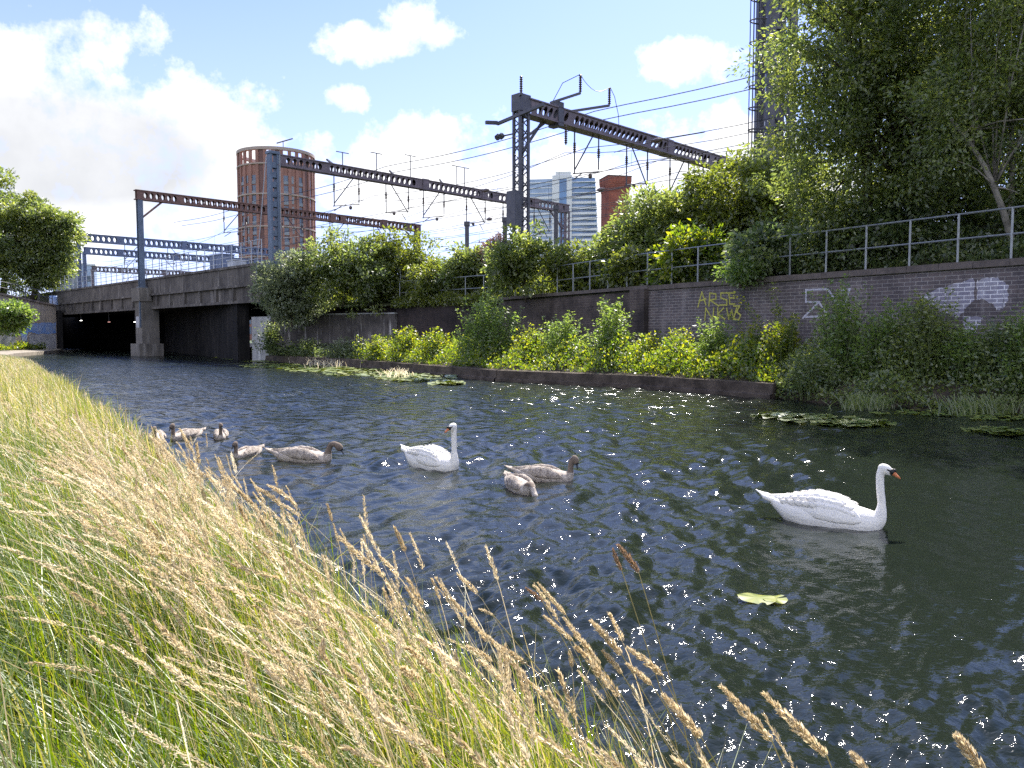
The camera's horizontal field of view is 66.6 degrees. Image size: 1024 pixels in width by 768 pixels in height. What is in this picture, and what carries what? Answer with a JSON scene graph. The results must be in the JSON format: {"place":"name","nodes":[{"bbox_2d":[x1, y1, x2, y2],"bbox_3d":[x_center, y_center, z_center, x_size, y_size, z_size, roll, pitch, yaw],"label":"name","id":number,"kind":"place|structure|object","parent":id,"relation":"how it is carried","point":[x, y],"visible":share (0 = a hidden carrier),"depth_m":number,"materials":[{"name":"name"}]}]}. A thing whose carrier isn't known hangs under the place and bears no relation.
{"place":"outdoors","nodes":[
{"label":"outdoors","id":0,"kind":"place"},
{"bbox_2d":[0,349,61,356],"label":"towpath","id":1,"kind":"structure","parent":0,"point":[18,353],"depth_m":67.26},
{"bbox_2d":[0,293,56,349],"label":"wing wall","id":2,"kind":"structure","parent":1,"relation":"on","point":[43,329],"depth_m":77.76,"materials":[{"name":"blue paint"}]},
{"bbox_2d":[0,297,39,336],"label":"shrub","id":3,"kind":"object","parent":2,"relation":"on","point":[15,316],"visible":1,"depth_m":70.82,"materials":[{"name":"green plant"}]},
{"bbox_2d":[118,425,586,767],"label":"edge grass","id":4,"kind":"structure","parent":0,"point":[403,655],"depth_m":3.32,"materials":[{"name":"plant"}]},
{"bbox_2d":[0,354,773,767],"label":"grassy bank ground","id":5,"kind":"structure","parent":0,"point":[234,667],"depth_m":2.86,"materials":[{"name":"green plant"}]},
{"bbox_2d":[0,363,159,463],"bbox_3d":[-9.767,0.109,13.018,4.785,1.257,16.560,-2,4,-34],"label":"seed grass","id":6,"kind":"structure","parent":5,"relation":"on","point":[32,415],"depth_m":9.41,"materials":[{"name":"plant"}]},
{"bbox_2d":[0,359,178,477],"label":"long grass","id":7,"kind":"structure","parent":5,"relation":"on","point":[69,398],"depth_m":9.68,"materials":[{"name":"plant"}]},
{"bbox_2d":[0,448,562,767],"bbox_3d":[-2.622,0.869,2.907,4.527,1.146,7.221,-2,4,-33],"label":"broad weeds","id":8,"kind":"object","parent":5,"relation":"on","point":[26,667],"visible":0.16,"depth_m":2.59,"materials":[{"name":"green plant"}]},
{"bbox_2d":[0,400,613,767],"bbox_3d":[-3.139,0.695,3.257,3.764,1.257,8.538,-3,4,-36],"label":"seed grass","id":9,"kind":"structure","parent":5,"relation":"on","point":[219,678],"depth_m":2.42,"materials":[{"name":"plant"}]},
{"bbox_2d":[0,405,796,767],"bbox_3d":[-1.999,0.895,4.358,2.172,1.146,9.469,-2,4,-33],"label":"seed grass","id":10,"kind":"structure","parent":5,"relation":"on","point":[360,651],"depth_m":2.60,"materials":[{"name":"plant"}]},
{"bbox_2d":[336,536,486,727],"bbox_3d":[-0.308,0.953,2.648,0.603,0.866,0.031,1,4,10],"label":"grass stalk","id":11,"kind":"object","parent":5,"relation":"on","point":[363,557],"depth_m":2.65,"materials":[{"name":"plant"}]},
{"bbox_2d":[562,617,670,767],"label":"grass stalk","id":12,"kind":"object","parent":5,"relation":"on","point":[582,641],"depth_m":2.19,"materials":[{"name":"plant"}]},
{"bbox_2d":[589,619,681,758],"bbox_3d":[0.438,1.129,2.232,0.458,0.881,0.034,1,4,19],"label":"grass stalk","id":13,"kind":"object","parent":5,"relation":"on","point":[607,638],"depth_m":2.25,"materials":[{"name":"plant"}]},
{"bbox_2d":[616,544,691,767],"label":"grass stalk","id":14,"kind":"object","parent":5,"relation":"on","point":[623,551],"depth_m":2.36,"materials":[{"name":"plant"}]},
{"bbox_2d":[661,691,718,767],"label":"grass stalk","id":15,"kind":"object","parent":5,"relation":"on","point":[681,715],"depth_m":1.79,"materials":[{"name":"plant"}]},
{"bbox_2d":[718,683,783,767],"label":"grass stalk","id":16,"kind":"object","parent":5,"relation":"on","point":[752,719],"depth_m":1.63,"materials":[{"name":"plant"}]},
{"bbox_2d":[761,691,831,767],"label":"grass stalk","id":17,"kind":"object","parent":5,"relation":"on","point":[819,748],"depth_m":1.57,"materials":[{"name":"plant"}]},
{"bbox_2d":[952,731,985,767],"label":"grass stalk","id":18,"kind":"object","parent":5,"relation":"on","point":[963,745],"depth_m":1.40,"materials":[{"name":"plant"}]},
{"bbox_2d":[0,0,1022,296],"label":"sky","id":19,"kind":"structure","parent":0,"point":[102,101],"materials":[{"name":"blue"}]},
{"bbox_2d":[19,343,1023,767],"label":"canal water","id":20,"kind":"structure","parent":0,"point":[897,641],"depth_m":6.56,"materials":[{"name":"blue liquid"}]},
{"bbox_2d":[169,423,205,440],"bbox_3d":[-5.371,0.788,12.942,0.274,0.348,0.820,1,4,22],"label":"cygnet","id":21,"kind":"object","parent":20,"relation":"on","point":[188,432],"visible":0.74,"depth_m":12.78},
{"bbox_2d":[231,441,264,458],"bbox_3d":[-3.716,0.922,11.018,0.241,0.304,0.722,1,4,18],"label":"cygnet","id":22,"kind":"object","parent":20,"relation":"on","point":[243,451],"visible":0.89,"depth_m":10.86},
{"bbox_2d":[264,441,343,462],"bbox_3d":[-2.824,0.949,10.581,1.148,0.359,0.340,1,4,8],"label":"cygnet","id":23,"kind":"object","parent":20,"relation":"on","point":[305,454],"visible":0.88,"depth_m":10.47},
{"bbox_2d":[239,363,464,384],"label":"lily pads","id":24,"kind":"object","parent":20,"relation":"on","point":[429,378],"visible":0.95,"depth_m":33.31,"materials":[{"name":"plant"}]},
{"bbox_2d":[400,423,458,471],"bbox_3d":[-1.092,0.829,10.116,1.095,0.729,0.380,3,5,42],"label":"swan","id":25,"kind":"object","parent":20,"relation":"on","point":[433,457],"visible":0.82,"depth_m":9.87,"materials":[{"name":"white"}]},
{"bbox_2d":[503,471,537,495],"bbox_3d":[0.085,1.138,8.634,0.274,0.263,0.908,-1,4,-22],"label":"cygnet","id":26,"kind":"object","parent":20,"relation":"on","point":[522,484],"visible":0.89,"depth_m":8.49},
{"bbox_2d":[504,455,578,481],"bbox_3d":[0.342,1.014,9.232,0.910,0.376,0.299,1,4,14],"label":"cygnet","id":27,"kind":"object","parent":20,"relation":"on","point":[542,473],"visible":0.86,"depth_m":9.11},
{"bbox_2d":[750,411,896,427],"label":"lily pads","id":28,"kind":"object","parent":20,"relation":"on","point":[843,422],"visible":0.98,"depth_m":15.21,"materials":[{"name":"plant"}]},
{"bbox_2d":[756,464,900,530],"bbox_3d":[2.835,1.034,7.075,1.232,0.707,0.388,2,4,31],"label":"swan","id":29,"kind":"object","parent":20,"relation":"on","point":[821,507],"visible":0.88,"depth_m":6.91,"materials":[{"name":"white"}]},
{"bbox_2d":[869,408,1023,420],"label":"lily pads","id":30,"kind":"object","parent":20,"relation":"on","point":[985,416],"visible":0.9,"depth_m":16.40,"materials":[{"name":"plant"}]},
{"bbox_2d":[960,425,1023,435],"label":"lily pads","id":31,"kind":"object","parent":20,"relation":"on","point":[1003,430],"visible":1,"depth_m":13.58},
{"bbox_2d":[599,175,631,231],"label":"brick tower","id":32,"kind":"structure","parent":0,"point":[610,196],"depth_m":126.57,"materials":[{"name":"brick"}]},
{"bbox_2d":[250,347,1023,413],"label":"bank","id":33,"kind":"structure","parent":0,"point":[282,358],"depth_m":19.77,"materials":[{"name":"concrete"}]},
{"bbox_2d":[251,322,289,353],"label":"waterside plant","id":34,"kind":"object","parent":33,"relation":"on","point":[271,339],"visible":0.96,"depth_m":48.63,"materials":[{"name":"green plant"}]},
{"bbox_2d":[277,336,324,357],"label":"waterside plant","id":35,"kind":"object","parent":33,"relation":"on","point":[304,345],"visible":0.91,"depth_m":46.78,"materials":[{"name":"green plant"}]},
{"bbox_2d":[251,342,372,358],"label":"undergrowth","id":36,"kind":"object","parent":33,"relation":"on","point":[318,353],"visible":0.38,"depth_m":46.29,"materials":[{"name":"green plant"}]},
{"bbox_2d":[252,312,397,360],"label":"concrete wall","id":37,"kind":"structure","parent":33,"relation":"on","point":[329,328],"depth_m":48.28,"materials":[{"name":"concrete"}]},
{"bbox_2d":[381,325,427,361],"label":"waterside plant","id":38,"kind":"object","parent":33,"relation":"on","point":[408,333],"visible":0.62,"depth_m":37.85,"materials":[{"name":"green plant"}]},
{"bbox_2d":[411,326,466,363],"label":"waterside plant","id":39,"kind":"object","parent":33,"relation":"on","point":[440,341],"visible":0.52,"depth_m":35.80,"materials":[{"name":"green plant"}]},
{"bbox_2d":[396,300,500,343],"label":"sooty brick wall","id":40,"kind":"structure","parent":33,"relation":"on","point":[426,318],"depth_m":44.15,"materials":[{"name":"brick"}]},
{"bbox_2d":[390,287,500,308],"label":"trailing ivy","id":41,"kind":"object","parent":40,"relation":"on","point":[449,297],"visible":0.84,"depth_m":43.59,"materials":[{"name":"green plant"}]},
{"bbox_2d":[452,290,530,365],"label":"waterside plant","id":42,"kind":"object","parent":33,"relation":"on","point":[490,325],"visible":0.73,"depth_m":32.52,"materials":[{"name":"green plant"}]},
{"bbox_2d":[507,322,546,364],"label":"waterside plant","id":43,"kind":"object","parent":33,"relation":"on","point":[529,336],"visible":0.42,"depth_m":30.92,"materials":[{"name":"green plant"}]},
{"bbox_2d":[288,356,777,398],"bbox_3d":[-3.407,-0.394,34.102,2.166,0.910,33.703,-3,5,-37],"label":"canal ledge","id":44,"kind":"object","parent":33,"relation":"on","point":[748,389],"visible":0.47,"depth_m":26.30,"materials":[{"name":"concrete"}]},
{"bbox_2d":[352,330,779,382],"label":"undergrowth","id":45,"kind":"object","parent":44,"relation":"on","point":[454,355],"visible":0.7,"depth_m":26.74,"materials":[{"name":"green plant"}]},
{"bbox_2d":[535,310,592,366],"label":"waterside plant","id":46,"kind":"object","parent":33,"relation":"on","point":[556,338],"visible":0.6,"depth_m":29.67,"materials":[{"name":"green plant"}]},
{"bbox_2d":[498,285,649,354],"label":"pilastered wall","id":47,"kind":"structure","parent":33,"relation":"on","point":[635,299],"depth_m":34.55,"materials":[{"name":"brick"}]},
{"bbox_2d":[582,295,642,368],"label":"waterside plant","id":48,"kind":"object","parent":33,"relation":"on","point":[606,335],"visible":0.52,"depth_m":27.97,"materials":[{"name":"green plant"}]},
{"bbox_2d":[618,330,662,369],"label":"waterside plant","id":49,"kind":"object","parent":33,"relation":"on","point":[643,344],"visible":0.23,"depth_m":26.89,"materials":[{"name":"green plant"}]},
{"bbox_2d":[651,326,703,370],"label":"waterside plant","id":50,"kind":"object","parent":33,"relation":"on","point":[680,333],"visible":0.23,"depth_m":25.88,"materials":[{"name":"green plant"}]},
{"bbox_2d":[681,315,738,370],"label":"waterside plant","id":51,"kind":"object","parent":33,"relation":"on","point":[710,343],"visible":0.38,"depth_m":24.65,"materials":[{"name":"green plant"}]},
{"bbox_2d":[719,323,774,369],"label":"waterside plant","id":52,"kind":"object","parent":33,"relation":"on","point":[751,335],"visible":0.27,"depth_m":23.80,"materials":[{"name":"green plant"}]},
{"bbox_2d":[752,312,820,368],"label":"waterside plant","id":53,"kind":"object","parent":33,"relation":"on","point":[781,340],"visible":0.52,"depth_m":22.80,"materials":[{"name":"green plant"}]},
{"bbox_2d":[780,346,851,400],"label":"waterside plant","id":54,"kind":"object","parent":33,"relation":"on","point":[816,373],"visible":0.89,"depth_m":19.90,"materials":[{"name":"green plant"}]},
{"bbox_2d":[648,257,1023,363],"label":"brick wall","id":55,"kind":"structure","parent":33,"relation":"on","point":[989,290],"depth_m":23.64,"materials":[{"name":"grey brick"}]},
{"bbox_2d":[399,205,1023,295],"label":"metal railing","id":56,"kind":"object","parent":55,"relation":"on","point":[910,243],"visible":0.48,"depth_m":24.25,"materials":[{"name":"metal"}]},
{"bbox_2d":[802,273,873,378],"bbox_3d":[8.870,-1.297,20.946,2.090,3.266,1.753,-1,4,-21],"label":"waterside plant","id":57,"kind":"object","parent":33,"relation":"on","point":[840,336],"visible":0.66,"depth_m":20.81,"materials":[{"name":"green plant"}]},
{"bbox_2d":[822,390,906,410],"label":"sedge clump","id":58,"kind":"object","parent":33,"relation":"on","point":[860,404],"visible":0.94,"depth_m":17.72,"materials":[{"name":"green plant"}]},
{"bbox_2d":[834,296,928,380],"bbox_3d":[9.642,-0.942,19.936,2.453,2.684,1.832,0,4,0],"label":"waterside plant","id":59,"kind":"object","parent":33,"relation":"on","point":[885,331],"visible":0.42,"depth_m":19.84,"materials":[{"name":"green plant"}]},
{"bbox_2d":[771,323,1023,409],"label":"undergrowth","id":60,"kind":"object","parent":33,"relation":"on","point":[869,385],"visible":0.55,"depth_m":18.50,"materials":[{"name":"green plant"}]},
{"bbox_2d":[876,286,969,384],"bbox_3d":[10.137,-0.983,19.255,2.014,2.850,1.852,2,4,29],"label":"waterside plant","id":61,"kind":"object","parent":33,"relation":"on","point":[924,339],"visible":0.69,"depth_m":18.94,"materials":[{"name":"green plant"}]},
{"bbox_2d":[889,392,1023,416],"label":"sedge clump","id":62,"kind":"object","parent":33,"relation":"on","point":[982,406],"visible":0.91,"depth_m":16.62,"materials":[{"name":"green plant"}]},
{"bbox_2d":[925,316,999,385],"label":"waterside plant","id":63,"kind":"object","parent":33,"relation":"on","point":[958,355],"visible":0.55,"depth_m":18.45,"materials":[{"name":"green plant"}]},
{"bbox_2d":[953,310,1023,392],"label":"waterside plant","id":64,"kind":"object","parent":33,"relation":"on","point":[1003,337],"visible":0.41,"depth_m":17.88,"materials":[{"name":"green plant"}]},
{"bbox_2d":[992,301,1023,405],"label":"waterside plant","id":65,"kind":"object","parent":33,"relation":"on","point":[1018,328],"visible":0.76,"depth_m":17.23,"materials":[{"name":"green plant"}]},
{"bbox_2d":[251,215,1023,310],"bbox_3d":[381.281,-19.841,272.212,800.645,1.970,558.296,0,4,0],"label":"embankment","id":66,"kind":"structure","parent":0,"point":[700,280],"depth_m":24.32,"materials":[{"name":"soil"}]},
{"bbox_2d":[246,248,334,332],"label":"shrub","id":67,"kind":"object","parent":66,"relation":"on","point":[282,291],"visible":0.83,"depth_m":46.66,"materials":[{"name":"green plant"}]},
{"bbox_2d":[287,224,394,318],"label":"shrub","id":68,"kind":"object","parent":66,"relation":"on","point":[345,269],"visible":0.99,"depth_m":45.91,"materials":[{"name":"green plant"}]},
{"bbox_2d":[297,293,407,313],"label":"setback wall","id":69,"kind":"structure","parent":66,"relation":"on","point":[343,310],"depth_m":48.78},
{"bbox_2d":[356,224,443,294],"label":"shrub","id":70,"kind":"object","parent":66,"relation":"on","point":[399,256],"visible":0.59,"depth_m":47.14,"materials":[{"name":"green plant"}]},
{"bbox_2d":[256,150,569,277],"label":"catenary gantry","id":71,"kind":"object","parent":66,"relation":"on","point":[275,165],"visible":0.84,"depth_m":54.45,"materials":[{"name":"grey metal"}]},
{"bbox_2d":[398,252,465,301],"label":"shrub","id":72,"kind":"object","parent":66,"relation":"on","point":[421,277],"visible":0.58,"depth_m":44.49,"materials":[{"name":"green plant"}]},
{"bbox_2d":[431,240,490,294],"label":"shrub","id":73,"kind":"object","parent":66,"relation":"on","point":[469,263],"visible":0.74,"depth_m":43.57,"materials":[{"name":"green plant"}]},
{"bbox_2d":[318,252,661,303],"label":"bramble cover","id":74,"kind":"object","parent":66,"relation":"on","point":[462,292],"visible":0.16,"depth_m":40.19,"materials":[{"name":"green plant"}]},
{"bbox_2d":[479,218,571,301],"bbox_3d":[0.816,-5.920,37.427,4.837,4.000,3.738,0,4,0],"label":"shrub","id":75,"kind":"object","parent":66,"relation":"on","point":[510,267],"visible":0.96,"depth_m":36.75,"materials":[{"name":"green plant"}]},
{"bbox_2d":[532,238,595,292],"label":"shrub","id":76,"kind":"object","parent":66,"relation":"on","point":[566,270],"visible":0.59,"depth_m":36.43,"materials":[{"name":"green plant"}]},
{"bbox_2d":[574,234,615,289],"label":"shrub","id":77,"kind":"object","parent":66,"relation":"on","point":[584,254],"visible":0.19,"depth_m":35.27,"materials":[{"name":"green plant"}]},
{"bbox_2d":[485,74,739,246],"bbox_3d":[10.065,-11.446,47.887,28.631,9.890,3.484,-4,5,-44],"label":"catenary gantry","id":78,"kind":"object","parent":66,"relation":"on","point":[557,114],"visible":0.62,"depth_m":39.98,"materials":[{"name":"metal"}]},
{"bbox_2d":[88,113,793,269],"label":"catenary wire","id":79,"kind":"object","parent":78,"relation":"hanging from","point":[477,180],"visible":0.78,"depth_m":47.19,"materials":[{"name":"metal"}]},
{"bbox_2d":[83,117,812,263],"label":"return wire","id":80,"kind":"object","parent":78,"relation":"hanging from","point":[505,177],"visible":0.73,"depth_m":41.57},
{"bbox_2d":[95,140,827,276],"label":"catenary wire","id":81,"kind":"object","parent":78,"relation":"hanging from","point":[475,198],"visible":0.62,"depth_m":53.82,"materials":[{"name":"metal"}]},
{"bbox_2d":[174,60,814,222],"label":"feeder wire","id":82,"kind":"object","parent":78,"relation":"attached to","point":[539,129],"visible":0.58,"depth_m":43.16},
{"bbox_2d":[595,238,667,287],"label":"shrub","id":83,"kind":"object","parent":66,"relation":"on","point":[631,262],"visible":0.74,"depth_m":32.09,"materials":[{"name":"green plant"}]},
{"bbox_2d":[586,180,712,286],"bbox_3d":[6.398,-6.519,34.690,6.224,4.819,5.218,0,4,0],"label":"tree","id":84,"kind":"object","parent":66,"relation":"on","point":[652,220],"visible":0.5,"depth_m":33.56,"materials":[{"name":"green plant"}]},
{"bbox_2d":[640,218,736,287],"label":"shrub","id":85,"kind":"object","parent":66,"relation":"on","point":[691,237],"visible":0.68,"depth_m":30.12,"materials":[{"name":"green plant"}]},
{"bbox_2d":[711,255,774,291],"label":"shrub","id":86,"kind":"object","parent":66,"relation":"on","point":[741,273],"visible":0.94,"depth_m":26.00,"materials":[{"name":"green plant"}]},
{"bbox_2d":[670,134,828,246],"bbox_3d":[10.608,-7.591,33.511,8.173,6.678,7.457,0,4,0],"label":"bushy tree","id":87,"kind":"object","parent":66,"relation":"on","point":[738,209],"visible":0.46,"depth_m":32.33,"materials":[{"name":"green plant"}]},
{"bbox_2d":[721,207,810,287],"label":"shrub","id":88,"kind":"object","parent":66,"relation":"on","point":[769,248],"visible":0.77,"depth_m":26.21,"materials":[{"name":"green plant"}]},
{"bbox_2d":[747,0,797,172],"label":"lattice mast","id":89,"kind":"object","parent":66,"relation":"on","point":[765,20],"visible":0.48,"depth_m":42.29,"materials":[{"name":"metal"}]},
{"bbox_2d":[771,191,874,274],"bbox_3d":[10.558,-4.788,25.541,3.887,3.004,2.757,-2,4,-25],"label":"shrub","id":90,"kind":"object","parent":66,"relation":"on","point":[819,257],"visible":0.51,"depth_m":25.00,"materials":[{"name":"green plant"}]},
{"bbox_2d":[654,212,1023,283],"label":"bramble cover","id":91,"kind":"object","parent":66,"relation":"on","point":[965,231],"visible":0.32,"depth_m":22.53,"materials":[{"name":"green plant"}]},
{"bbox_2d":[725,0,1023,268],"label":"tree","id":92,"kind":"object","parent":66,"relation":"on","point":[870,49],"visible":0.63,"depth_m":23.94,"materials":[{"name":"green plant"}]},
{"bbox_2d":[846,176,969,269],"bbox_3d":[12.194,-4.799,24.247,3.583,3.440,3.545,0,4,0],"label":"shrub","id":93,"kind":"object","parent":66,"relation":"on","point":[886,230],"visible":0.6,"depth_m":23.48,"materials":[{"name":"green plant"}]},
{"bbox_2d":[878,0,1023,250],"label":"birch tree","id":94,"kind":"object","parent":66,"relation":"on","point":[1002,89],"visible":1,"depth_m":20.90,"materials":[{"name":"green plant"}]},
{"bbox_2d":[930,164,1023,221],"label":"shrub","id":95,"kind":"object","parent":66,"relation":"on","point":[969,202],"visible":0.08,"depth_m":24.61,"materials":[{"name":"green plant"}]},
{"bbox_2d":[976,162,1023,234],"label":"shrub","id":96,"kind":"object","parent":66,"relation":"on","point":[1015,203],"visible":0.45,"depth_m":21.69,"materials":[{"name":"green plant"}]},
{"label":"ground","id":97,"kind":"structure","parent":0,"visible":0},
{"bbox_2d":[19,263,300,359],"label":"railway bridge","id":98,"kind":"structure","parent":97,"relation":"on","point":[209,313],"depth_m":63.45,"materials":[{"name":"concrete"}]},
{"bbox_2d":[17,239,261,294],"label":"parapet fence","id":99,"kind":"object","parent":98,"relation":"on","point":[222,258],"visible":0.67,"depth_m":60.22,"materials":[{"name":"metal"}]},
{"bbox_2d":[82,247,282,286],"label":"catenary gantry","id":100,"kind":"object","parent":98,"relation":"on","point":[120,252],"visible":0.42,"depth_m":107.53,"materials":[{"name":"metal"}]},
{"bbox_2d":[76,233,309,287],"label":"catenary gantry","id":101,"kind":"object","parent":98,"relation":"on","point":[119,240],"visible":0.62,"depth_m":95.90,"materials":[{"name":"metal"}]},
{"bbox_2d":[133,189,420,287],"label":"catenary gantry","id":102,"kind":"object","parent":98,"relation":"on","point":[140,198],"visible":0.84,"depth_m":67.88,"materials":[{"name":"grey metal"}]},
{"bbox_2d":[183,77,798,225],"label":"feeder wire","id":103,"kind":"object","parent":102,"relation":"attached to","point":[525,143],"visible":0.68,"depth_m":47.02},
{"bbox_2d":[236,138,315,340],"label":"round tower","id":104,"kind":"structure","parent":97,"relation":"on","point":[250,177],"depth_m":237.51,"materials":[{"name":"brown brick"}]},
{"bbox_2d":[530,171,597,255],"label":"glass tower","id":105,"kind":"structure","parent":97,"relation":"on","point":[576,202],"depth_m":485.99,"materials":[{"name":"glass"}]},
{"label":"raised ground","id":106,"kind":"structure","parent":0,"visible":0},
{"bbox_2d":[0,166,70,298],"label":"tree","id":107,"kind":"object","parent":106,"relation":"on","point":[13,276],"visible":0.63,"depth_m":80.37,"materials":[{"name":"green plant"}]},
{"bbox_2d":[0,189,91,299],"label":"tree","id":108,"kind":"object","parent":106,"relation":"on","point":[60,228],"visible":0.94,"depth_m":80.97,"materials":[{"name":"green plant"}]},
{"bbox_2d":[90,266,264,285],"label":"catenary gantry","id":109,"kind":"object","parent":106,"relation":"on","point":[120,271],"visible":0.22,"depth_m":134.99,"materials":[{"name":"metal"}]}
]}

